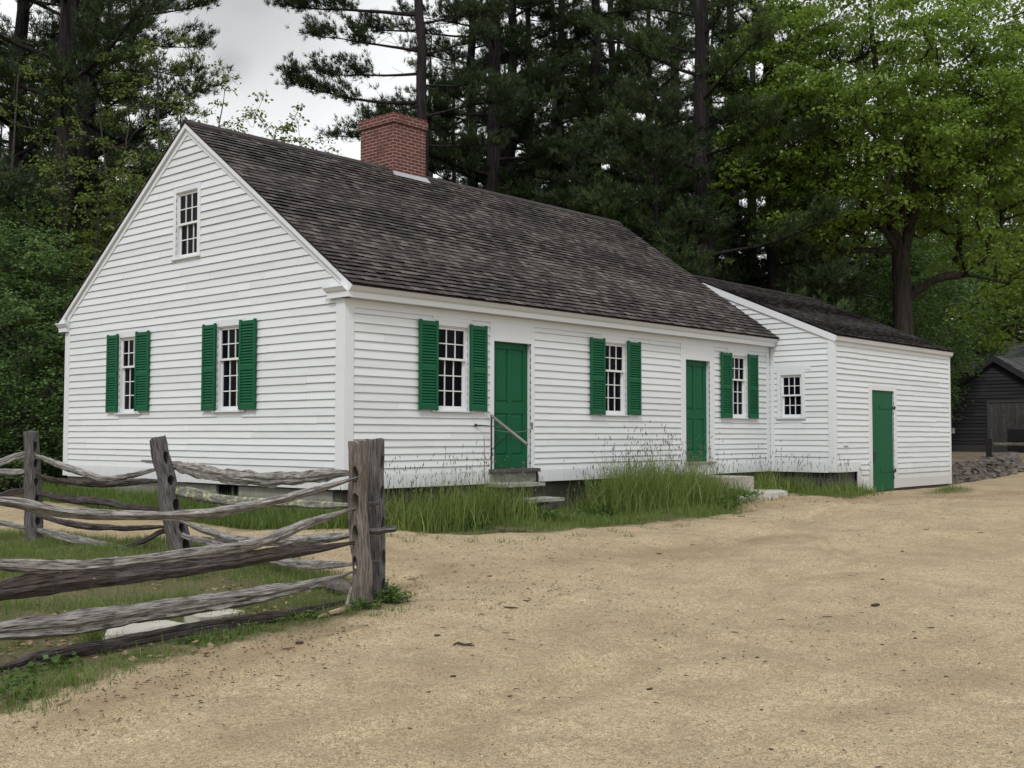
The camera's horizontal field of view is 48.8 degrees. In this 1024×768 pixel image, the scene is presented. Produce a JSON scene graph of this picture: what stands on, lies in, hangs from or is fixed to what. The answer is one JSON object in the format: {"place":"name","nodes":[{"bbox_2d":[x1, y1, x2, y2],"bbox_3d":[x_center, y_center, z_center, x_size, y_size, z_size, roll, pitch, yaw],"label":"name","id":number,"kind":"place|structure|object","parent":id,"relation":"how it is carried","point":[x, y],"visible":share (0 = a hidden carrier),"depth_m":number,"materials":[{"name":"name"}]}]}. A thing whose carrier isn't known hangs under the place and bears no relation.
{"place":"outdoors","nodes":[
{"label":"outdoors","id":0,"kind":"place"},
{"bbox_2d":[0,524,396,708],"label":"yard grass","id":1,"kind":"structure","parent":0,"point":[96,551],"depth_m":11.28,"materials":[{"name":"plant"}]},
{"bbox_2d":[0,494,862,662],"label":"dead leaves","id":2,"kind":"object","parent":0,"point":[210,644],"depth_m":8.51,"materials":[{"name":"plant"}]},
{"bbox_2d":[0,451,1023,767],"bbox_3d":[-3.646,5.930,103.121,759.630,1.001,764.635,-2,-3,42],"label":"ground","id":3,"kind":"structure","parent":0,"point":[394,663],"depth_m":7.94,"materials":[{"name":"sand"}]},
{"bbox_2d":[0,280,46,429],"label":"understory tree","id":4,"kind":"object","parent":3,"relation":"on","point":[15,349],"visible":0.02,"depth_m":32.32,"materials":[{"name":"green plant"}]},
{"bbox_2d":[0,340,65,486],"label":"bush","id":5,"kind":"object","parent":3,"relation":"on","point":[38,361],"visible":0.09,"depth_m":26.90,"materials":[{"name":"green plant"}]},
{"bbox_2d":[0,651,84,702],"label":"leafy weed","id":6,"kind":"object","parent":3,"relation":"on","point":[55,661],"visible":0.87,"depth_m":7.08,"materials":[{"name":"green plant"}]},
{"bbox_2d":[0,225,86,489],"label":"bush","id":7,"kind":"object","parent":3,"relation":"on","point":[13,482],"visible":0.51,"depth_m":24.42,"materials":[{"name":"green plant"}]},
{"bbox_2d":[0,190,95,484],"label":"bush","id":8,"kind":"object","parent":3,"relation":"on","point":[3,264],"visible":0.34,"depth_m":25.66,"materials":[{"name":"green plant"}]},
{"bbox_2d":[0,6,108,427],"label":"pine tree","id":9,"kind":"object","parent":3,"relation":"on","point":[30,152],"visible":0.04,"depth_m":33.49,"materials":[{"name":"green plant"}]},
{"bbox_2d":[0,629,124,709],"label":"grass tuft","id":10,"kind":"object","parent":3,"relation":"on","point":[72,679],"visible":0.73,"depth_m":6.92,"materials":[{"name":"plant"}]},
{"bbox_2d":[0,36,128,452],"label":"maple sapling","id":11,"kind":"object","parent":3,"relation":"on","point":[16,105],"visible":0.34,"depth_m":29.05,"materials":[{"name":"green plant"}]},
{"bbox_2d":[0,0,135,455],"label":"pine tree","id":12,"kind":"object","parent":3,"relation":"on","point":[21,26],"visible":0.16,"depth_m":31.70,"materials":[{"name":"green plant"}]},
{"bbox_2d":[1,114,153,427],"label":"tree","id":13,"kind":"object","parent":3,"relation":"on","point":[110,153],"visible":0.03,"depth_m":36.49,"materials":[{"name":"green plant"}]},
{"bbox_2d":[32,15,123,210],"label":"pine tree","id":14,"kind":"object","parent":3,"relation":"on","point":[100,106],"depth_m":50.02,"materials":[{"name":"green plant"}]},
{"bbox_2d":[0,151,162,368],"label":"maple sapling","id":15,"kind":"object","parent":3,"relation":"on","point":[97,226],"visible":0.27,"depth_m":26.73,"materials":[{"name":"green plant"}]},
{"bbox_2d":[32,2,176,333],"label":"pine tree","id":16,"kind":"object","parent":3,"relation":"on","point":[162,130],"visible":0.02,"depth_m":42.35,"materials":[{"name":"green plant"}]},
{"bbox_2d":[0,0,220,481],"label":"pine tree","id":17,"kind":"object","parent":3,"relation":"on","point":[65,53],"visible":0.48,"depth_m":29.18,"materials":[{"name":"green plant"}]},
{"bbox_2d":[67,154,157,284],"bbox_3d":[-9.352,-1.660,30.994,5.701,9.131,5.726,2,-3,-30],"label":"maple sapling","id":18,"kind":"object","parent":3,"relation":"on","point":[105,222],"visible":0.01,"depth_m":30.11,"materials":[{"name":"green plant"}]},
{"bbox_2d":[0,0,239,323],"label":"pine tree","id":19,"kind":"object","parent":3,"relation":"on","point":[131,63],"visible":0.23,"depth_m":30.68,"materials":[{"name":"green plant"}]},
{"bbox_2d":[24,26,263,282],"bbox_3d":[-9.025,-3.107,28.215,5.489,11.876,6.001,-2,-3,42],"label":"maple sapling","id":20,"kind":"object","parent":3,"relation":"on","point":[130,124],"visible":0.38,"depth_m":27.76,"materials":[{"name":"green plant"}]},
{"bbox_2d":[103,620,184,639],"bbox_3d":[-2.913,1.949,8.826,0.572,0.133,0.695,-2,-3,42],"label":"flat stone","id":21,"kind":"object","parent":3,"relation":"on","point":[133,627],"visible":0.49,"depth_m":8.77,"materials":[{"name":"stone"}]},
{"bbox_2d":[0,599,346,674],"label":"ground log","id":22,"kind":"object","parent":3,"relation":"on","point":[83,649],"visible":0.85,"depth_m":8.25,"materials":[{"name":"wood"}]},
{"bbox_2d":[0,605,362,716],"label":"grass fringe","id":23,"kind":"object","parent":3,"relation":"on","point":[139,660],"depth_m":7.63,"materials":[{"name":"plant"}]},
{"bbox_2d":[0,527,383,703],"bbox_3d":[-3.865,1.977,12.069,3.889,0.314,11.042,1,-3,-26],"label":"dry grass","id":24,"kind":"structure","parent":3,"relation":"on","point":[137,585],"depth_m":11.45,"materials":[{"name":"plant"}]},
{"bbox_2d":[0,430,396,640],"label":"split rail fence","id":25,"kind":"object","parent":3,"relation":"on","point":[365,534],"visible":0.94,"depth_m":9.79,"materials":[{"name":"wood"}]},
{"bbox_2d":[19,479,386,529],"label":"lawn grass","id":26,"kind":"structure","parent":3,"relation":"on","point":[270,518],"depth_m":16.65,"materials":[{"name":"plant"}]},
{"bbox_2d":[184,609,245,622],"bbox_3d":[-2.459,1.946,9.383,0.337,0.129,0.502,-2,-3,42],"label":"flat stone","id":27,"kind":"object","parent":3,"relation":"on","point":[218,614],"visible":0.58,"depth_m":9.26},
{"bbox_2d":[171,609,324,644],"bbox_3d":[-2.035,1.906,8.863,0.414,0.127,1.476,-1,-3,31],"label":"leafy weed","id":28,"kind":"object","parent":3,"relation":"on","point":[309,611],"visible":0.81,"depth_m":8.72,"materials":[{"name":"green plant"}]},
{"bbox_2d":[155,91,341,154],"bbox_3d":[-7.260,-2.503,31.138,6.580,11.069,6.737,1,-3,-21],"label":"maple sapling","id":29,"kind":"object","parent":3,"relation":"on","point":[284,128],"visible":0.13,"depth_m":31.34,"materials":[{"name":"green plant"}]},
{"bbox_2d":[318,604,355,617],"bbox_3d":[-1.456,1.915,9.551,0.060,0.054,0.614,-1,-3,22],"label":"broken stick","id":30,"kind":"object","parent":3,"relation":"on","point":[334,611],"visible":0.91,"depth_m":9.45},
{"bbox_2d":[325,579,351,594],"bbox_3d":[-1.657,1.946,10.807,0.225,0.156,0.299,-1,-3,29],"label":"stone","id":31,"kind":"object","parent":3,"relation":"on","point":[346,585],"visible":0.78,"depth_m":10.71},
{"bbox_2d":[349,597,382,609],"bbox_3d":[-1.296,1.922,9.890,0.256,0.145,0.437,-1,-3,14],"label":"leafy weed","id":32,"kind":"object","parent":3,"relation":"on","point":[373,604],"visible":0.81,"depth_m":9.81,"materials":[{"name":"green plant"}]},
{"bbox_2d":[373,581,411,603],"bbox_3d":[-1.158,1.926,10.389,0.640,0.207,0.456,-7,-7,69],"label":"leafy weed","id":33,"kind":"object","parent":3,"relation":"on","point":[393,590],"visible":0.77,"depth_m":10.27,"materials":[{"name":"green plant"}]},
{"bbox_2d":[264,0,543,175],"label":"pine tree","id":34,"kind":"object","parent":3,"relation":"on","point":[302,78],"visible":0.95,"depth_m":34.16,"materials":[{"name":"green plant"}]},
{"bbox_2d":[400,25,461,180],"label":"pine tree","id":35,"kind":"object","parent":3,"relation":"on","point":[411,63],"visible":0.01,"depth_m":63.91,"materials":[{"name":"green plant"}]},
{"bbox_2d":[428,38,485,188],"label":"pine tree","id":36,"kind":"object","parent":3,"relation":"on","point":[448,64],"visible":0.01,"depth_m":58.03,"materials":[{"name":"green plant"}]},
{"bbox_2d":[383,0,571,202],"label":"pine tree","id":37,"kind":"object","parent":3,"relation":"on","point":[436,126],"visible":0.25,"depth_m":39.63,"materials":[{"name":"green plant"}]},
{"bbox_2d":[367,0,619,207],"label":"pine tree","id":38,"kind":"object","parent":3,"relation":"on","point":[540,149],"visible":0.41,"depth_m":37.51,"materials":[{"name":"green plant"}]},
{"bbox_2d":[456,48,539,187],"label":"pine tree","id":39,"kind":"object","parent":3,"relation":"on","point":[458,181],"visible":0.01,"depth_m":70.66,"materials":[{"name":"green plant"}]},
{"bbox_2d":[398,0,599,198],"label":"pine tree","id":40,"kind":"object","parent":3,"relation":"on","point":[526,128],"visible":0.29,"depth_m":39.44,"materials":[{"name":"green plant"}]},
{"bbox_2d":[55,112,953,523],"bbox_3d":[1.232,-1.192,25.191,10.212,8.015,18.652,-2,-3,42],"label":"farmhouse","id":41,"kind":"object","parent":3,"relation":"on","point":[241,302],"visible":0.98,"depth_m":19.58,"materials":[{"name":"white paint"}]},
{"bbox_2d":[114,329,141,414],"bbox_3d":[-6.745,-0.200,20.002,0.856,1.481,0.155,-2,-3,42],"label":"window","id":42,"kind":"structure","parent":41,"relation":"in","point":[126,352],"depth_m":20.14,"materials":[{"name":"paint"}]},
{"bbox_2d":[171,180,201,260],"bbox_3d":[-5.408,-2.719,18.911,0.856,1.259,0.155,-2,-3,42],"label":"window","id":43,"kind":"structure","parent":41,"relation":"in","point":[186,197],"depth_m":18.97,"materials":[{"name":"paint"}]},
{"bbox_2d":[219,485,237,495],"bbox_3d":[-4.478,1.769,17.986,0.616,0.346,0.030,-2,-3,42],"label":"cellar window","id":44,"kind":"structure","parent":41,"relation":"in","point":[225,489],"depth_m":18.03,"materials":[{"name":"black glass"}]},
{"bbox_2d":[212,317,245,412],"bbox_3d":[-4.448,-0.290,17.929,0.876,1.481,0.155,-2,-3,42],"label":"window","id":45,"kind":"structure","parent":41,"relation":"in","point":[227,345],"depth_m":18.03,"materials":[{"name":"paint"}]},
{"bbox_2d":[431,320,473,412],"bbox_3d":[-0.955,-0.264,17.637,0.155,1.414,0.901,-2,-3,42],"label":"window","id":46,"kind":"structure","parent":41,"relation":"in","point":[454,337],"depth_m":17.71,"materials":[{"name":"paint"}]},
{"bbox_2d":[475,414,527,468],"bbox_3d":[-0.182,0.926,17.814,0.826,0.935,0.415,-2,-3,42],"label":"handrail","id":47,"kind":"object","parent":41,"relation":"on","point":[509,430],"visible":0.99,"depth_m":18.01,"materials":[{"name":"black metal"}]},
{"bbox_2d":[494,342,532,468],"bbox_3d":[-0.012,0.353,18.663,0.135,2.071,0.938,-2,-3,42],"label":"door","id":48,"kind":"structure","parent":41,"relation":"in","point":[510,359],"depth_m":18.70,"materials":[{"name":"green paint"}]},
{"bbox_2d":[486,481,544,487],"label":"step","id":49,"kind":"structure","parent":41,"relation":"attached to","point":[523,483],"depth_m":18.05,"materials":[{"name":"grey stone"}]},
{"bbox_2d":[599,338,630,415],"bbox_3d":[1.857,-0.118,20.747,0.155,1.414,0.901,-2,-3,42],"label":"window","id":50,"kind":"structure","parent":41,"relation":"in","point":[616,351],"depth_m":20.85,"materials":[{"name":"paint"}]},
{"bbox_2d":[686,360,706,461],"bbox_3d":[3.674,0.546,22.820,0.040,2.038,0.876,-2,-3,42],"label":"door","id":51,"kind":"structure","parent":41,"relation":"in","point":[695,370],"depth_m":22.85,"materials":[{"name":"green paint"}]},
{"bbox_2d":[727,351,748,418],"bbox_3d":[4.775,0.032,23.976,0.155,1.414,0.881,-2,-3,42],"label":"window","id":52,"kind":"structure","parent":41,"relation":"in","point":[739,359],"depth_m":24.11,"materials":[{"name":"paint"}]},
{"bbox_2d":[776,370,805,418],"bbox_3d":[6.097,0.232,24.600,0.706,1.056,0.155,-2,-3,42],"label":"window","id":53,"kind":"structure","parent":41,"relation":"in","point":[791,396],"depth_m":24.63,"materials":[{"name":"paint"}]},
{"bbox_2d":[872,390,895,490],"bbox_3d":[8.441,1.282,25.667,0.084,2.250,1.197,-2,-3,42],"label":"annex door","id":54,"kind":"structure","parent":41,"relation":"in","point":[882,415],"depth_m":25.66,"materials":[{"name":"green paint"}]},
{"bbox_2d":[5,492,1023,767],"bbox_3d":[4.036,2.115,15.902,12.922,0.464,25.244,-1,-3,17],"label":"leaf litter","id":55,"kind":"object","parent":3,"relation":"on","point":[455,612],"visible":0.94,"depth_m":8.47,"materials":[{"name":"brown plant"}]},
{"bbox_2d":[462,0,605,204],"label":"pine tree","id":56,"kind":"object","parent":3,"relation":"on","point":[541,53],"visible":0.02,"depth_m":43.97,"materials":[{"name":"green plant"}]},
{"bbox_2d":[478,0,605,189],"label":"pine tree","id":57,"kind":"object","parent":3,"relation":"on","point":[572,89],"visible":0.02,"depth_m":52.16,"materials":[{"name":"green plant"}]},
{"bbox_2d":[536,502,551,513],"bbox_3d":[0.499,2.017,18.058,0.243,0.307,0.315,-1,-3,16],"label":"stone","id":58,"kind":"object","parent":3,"relation":"on","point":[547,504],"visible":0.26,"depth_m":17.96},
{"bbox_2d":[524,496,564,502],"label":"step","id":59,"kind":"structure","parent":58,"relation":"on","point":[547,499],"depth_m":17.92,"materials":[{"name":"grey stone"}]},
{"bbox_2d":[476,0,653,208],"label":"pine tree","id":60,"kind":"object","parent":3,"relation":"on","point":[562,40],"visible":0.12,"depth_m":41.82,"materials":[{"name":"green plant"}]},
{"bbox_2d":[532,127,621,217],"bbox_3d":[2.544,-2.571,35.807,6.413,11.438,5.887,0,-3,-7],"label":"pine tree","id":61,"kind":"object","parent":3,"relation":"on","point":[573,171],"visible":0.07,"depth_m":35.75,"materials":[{"name":"green plant"}]},
{"bbox_2d":[294,425,892,533],"bbox_3d":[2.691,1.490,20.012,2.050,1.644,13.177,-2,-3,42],"label":"grass stems","id":62,"kind":"object","parent":3,"relation":"on","point":[588,483],"visible":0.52,"depth_m":19.00,"materials":[{"name":"plant"}]},
{"bbox_2d":[340,421,870,496],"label":"seed heads","id":63,"kind":"object","parent":62,"relation":"attached to","point":[699,451],"visible":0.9,"depth_m":19.64,"materials":[{"name":"plant"}]},
{"bbox_2d":[451,487,767,529],"bbox_3d":[1.989,2.073,19.063,8.059,0.445,1.186,3,-4,-44],"label":"broad weed","id":64,"kind":"object","parent":3,"relation":"on","point":[551,512],"visible":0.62,"depth_m":18.64,"materials":[{"name":"green plant"}]},
{"bbox_2d":[479,0,750,253],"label":"pine tree","id":65,"kind":"object","parent":3,"relation":"on","point":[593,86],"visible":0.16,"depth_m":41.04,"materials":[{"name":"green plant"}]},
{"bbox_2d":[565,0,673,208],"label":"pine tree","id":66,"kind":"object","parent":3,"relation":"on","point":[605,48],"visible":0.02,"depth_m":48.43,"materials":[{"name":"green plant"}]},
{"bbox_2d":[537,0,721,235],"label":"pine tree","id":67,"kind":"object","parent":3,"relation":"on","point":[611,48],"visible":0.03,"depth_m":46.08,"materials":[{"name":"green plant"}]},
{"bbox_2d":[570,0,733,260],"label":"pine tree","id":68,"kind":"object","parent":3,"relation":"on","point":[667,28],"visible":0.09,"depth_m":42.92,"materials":[{"name":"green plant"}]},
{"bbox_2d":[590,49,737,280],"bbox_3d":[4.368,-3.569,35.867,6.983,13.566,7.606,2,-3,-38],"label":"pine tree","id":69,"kind":"object","parent":3,"relation":"on","point":[679,209],"visible":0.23,"depth_m":34.70,"materials":[{"name":"green plant"}]},
{"bbox_2d":[360,488,972,617],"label":"edge grass","id":70,"kind":"structure","parent":3,"relation":"on","point":[477,538],"depth_m":14.71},
{"bbox_2d":[632,148,748,284],"bbox_3d":[5.561,-2.770,39.833,6.298,12.236,6.860,0,-3,-1],"label":"pine tree","id":71,"kind":"object","parent":3,"relation":"on","point":[681,190],"visible":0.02,"depth_m":39.87,"materials":[{"name":"green plant"}]},
{"bbox_2d":[613,0,781,289],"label":"pine tree","id":72,"kind":"object","parent":3,"relation":"on","point":[678,32],"visible":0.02,"depth_m":55.72,"materials":[{"name":"green plant"}]},
{"bbox_2d":[568,0,863,311],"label":"pine tree","id":73,"kind":"object","parent":3,"relation":"on","point":[705,252],"visible":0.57,"depth_m":34.82,"materials":[{"name":"green plant"}]},
{"bbox_2d":[700,475,753,491],"bbox_3d":[4.061,2.112,22.268,0.954,0.601,1.162,-2,-3,42],"label":"concrete step","id":74,"kind":"object","parent":3,"relation":"on","point":[749,480],"visible":0.2,"depth_m":22.07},
{"bbox_2d":[661,4,797,270],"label":"pine tree","id":75,"kind":"object","parent":3,"relation":"on","point":[688,111],"visible":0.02,"depth_m":51.74,"materials":[{"name":"green plant"}]},
{"bbox_2d":[714,202,786,287],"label":"pine tree","id":76,"kind":"object","parent":3,"relation":"on","point":[758,261],"visible":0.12,"depth_m":40.01,"materials":[{"name":"green plant"}]},
{"bbox_2d":[642,0,869,299],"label":"pine tree","id":77,"kind":"object","parent":3,"relation":"on","point":[690,98],"visible":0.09,"depth_m":43.60,"materials":[{"name":"green plant"}]},
{"bbox_2d":[738,489,787,502],"bbox_3d":[4.741,2.252,22.510,1.465,0.229,3.793,-1,-3,18],"label":"flat stone","id":78,"kind":"object","parent":3,"relation":"on","point":[772,493],"visible":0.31,"depth_m":22.02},
{"bbox_2d":[687,0,853,298],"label":"pine tree","id":79,"kind":"object","parent":3,"relation":"on","point":[751,74],"depth_m":51.53,"materials":[{"name":"green plant"}]},
{"bbox_2d":[660,0,947,343],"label":"pine tree","id":80,"kind":"object","parent":3,"relation":"on","point":[829,283],"visible":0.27,"depth_m":37.11,"materials":[{"name":"green plant"}]},
{"bbox_2d":[781,230,859,308],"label":"pine tree","id":81,"kind":"object","parent":3,"relation":"on","point":[808,268],"visible":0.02,"depth_m":41.74,"materials":[{"name":"green plant"}]},
{"bbox_2d":[781,136,879,301],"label":"pine tree","id":82,"kind":"object","parent":3,"relation":"on","point":[851,264],"visible":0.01,"depth_m":48.96,"materials":[{"name":"green plant"}]},
{"bbox_2d":[826,285,892,323],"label":"understory tree","id":83,"kind":"object","parent":3,"relation":"on","point":[867,314],"visible":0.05,"depth_m":40.92,"materials":[{"name":"green plant"}]},
{"bbox_2d":[786,12,936,316],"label":"pine tree","id":84,"kind":"object","parent":3,"relation":"on","point":[861,106],"visible":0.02,"depth_m":71.00,"materials":[{"name":"green plant"}]},
{"bbox_2d":[705,0,1023,334],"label":"maple tree","id":85,"kind":"object","parent":3,"relation":"on","point":[928,141],"visible":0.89,"depth_m":35.11,"materials":[{"name":"green plant"}]},
{"bbox_2d":[783,186,952,347],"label":"leafy tree","id":86,"kind":"object","parent":3,"relation":"on","point":[888,275],"visible":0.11,"depth_m":46.53,"materials":[{"name":"green plant"}]},
{"bbox_2d":[831,278,935,339],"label":"understory tree","id":87,"kind":"object","parent":3,"relation":"on","point":[916,318],"visible":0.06,"depth_m":44.87,"materials":[{"name":"green plant"}]},
{"bbox_2d":[813,202,974,383],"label":"leafy tree","id":88,"kind":"object","parent":3,"relation":"on","point":[942,288],"visible":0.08,"depth_m":49.15,"materials":[{"name":"green plant"}]},
{"bbox_2d":[860,273,965,411],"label":"understory tree","id":89,"kind":"object","parent":3,"relation":"on","point":[953,398],"depth_m":50.58,"materials":[{"name":"green plant"}]},
{"bbox_2d":[858,273,967,420],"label":"understory tree","id":90,"kind":"object","parent":3,"relation":"on","point":[954,418],"visible":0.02,"depth_m":57.39,"materials":[{"name":"green plant"}]},
{"bbox_2d":[844,230,988,415],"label":"understory tree","id":91,"kind":"object","parent":3,"relation":"on","point":[955,341],"visible":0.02,"depth_m":54.13,"materials":[{"name":"green plant"}]},
{"bbox_2d":[878,130,982,360],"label":"pine tree","id":92,"kind":"object","parent":3,"relation":"on","point":[977,301],"visible":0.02,"depth_m":68.06,"materials":[{"name":"green plant"}]},
{"bbox_2d":[878,250,1009,404],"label":"understory tree","id":93,"kind":"object","parent":3,"relation":"on","point":[970,333],"visible":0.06,"depth_m":59.14,"materials":[{"name":"green plant"}]},
{"bbox_2d":[883,64,1023,338],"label":"leafy tree","id":94,"kind":"object","parent":3,"relation":"on","point":[991,295],"visible":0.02,"depth_m":79.33,"materials":[{"name":"green plant"}]},
{"bbox_2d":[908,197,1023,382],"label":"understory tree","id":95,"kind":"object","parent":3,"relation":"on","point":[994,350],"visible":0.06,"depth_m":75.34,"materials":[{"name":"green plant"}]},
{"bbox_2d":[926,208,1023,382],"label":"understory tree","id":96,"kind":"object","parent":3,"relation":"on","point":[1008,331],"visible":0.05,"depth_m":77.83,"materials":[{"name":"green plant"}]},
{"bbox_2d":[935,210,1023,340],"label":"understory tree","id":97,"kind":"object","parent":3,"relation":"on","point":[1005,280],"visible":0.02,"depth_m":80.25,"materials":[{"name":"green plant"}]},
{"bbox_2d":[942,85,1023,352],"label":"leafy tree","id":98,"kind":"object","parent":3,"relation":"on","point":[1000,334],"visible":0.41,"depth_m":47.24,"materials":[{"name":"green plant"}]},
{"bbox_2d":[949,456,1023,484],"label":"stone wall","id":99,"kind":"structure","parent":3,"relation":"on","point":[964,470],"depth_m":33.25,"materials":[{"name":"stone"}]},
{"bbox_2d":[951,355,1023,452],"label":"barn","id":100,"kind":"structure","parent":3,"relation":"on","point":[994,410],"depth_m":60.68,"materials":[{"name":"black"}]},
{"bbox_2d":[989,402,1023,451],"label":"barn door","id":101,"kind":"structure","parent":100,"relation":"in","point":[999,419],"depth_m":60.18,"materials":[{"name":"grey wood"}]},
{"bbox_2d":[1008,429,1023,452],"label":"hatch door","id":102,"kind":"structure","parent":100,"relation":"in","point":[1014,435],"depth_m":59.70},
{"bbox_2d":[957,340,1023,375],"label":"barn","id":103,"kind":"structure","parent":3,"relation":"on","point":[1019,350],"depth_m":74.52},
{"bbox_2d":[986,439,1023,456],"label":"rail fence","id":104,"kind":"object","parent":3,"relation":"on","point":[989,446],"visible":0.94,"depth_m":49.95,"materials":[{"name":"grey wood"}]},
{"bbox_2d":[992,452,1018,461],"bbox_3d":[16.887,2.634,38.560,0.934,0.637,1.958,-1,-3,23],"label":"boulder","id":105,"kind":"object","parent":3,"relation":"on","point":[1015,455],"visible":0.41,"depth_m":37.91,"materials":[{"name":"stone"}]},
{"bbox_2d":[0,0,1023,331],"label":"sky","id":106,"kind":"structure","parent":0,"point":[253,36],"materials":[{"name":"white"}]},
{"bbox_2d":[437,483,970,534],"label":"lawn grass","id":107,"kind":"structure","parent":0,"point":[585,522],"depth_m":17.77,"materials":[{"name":"plant"}]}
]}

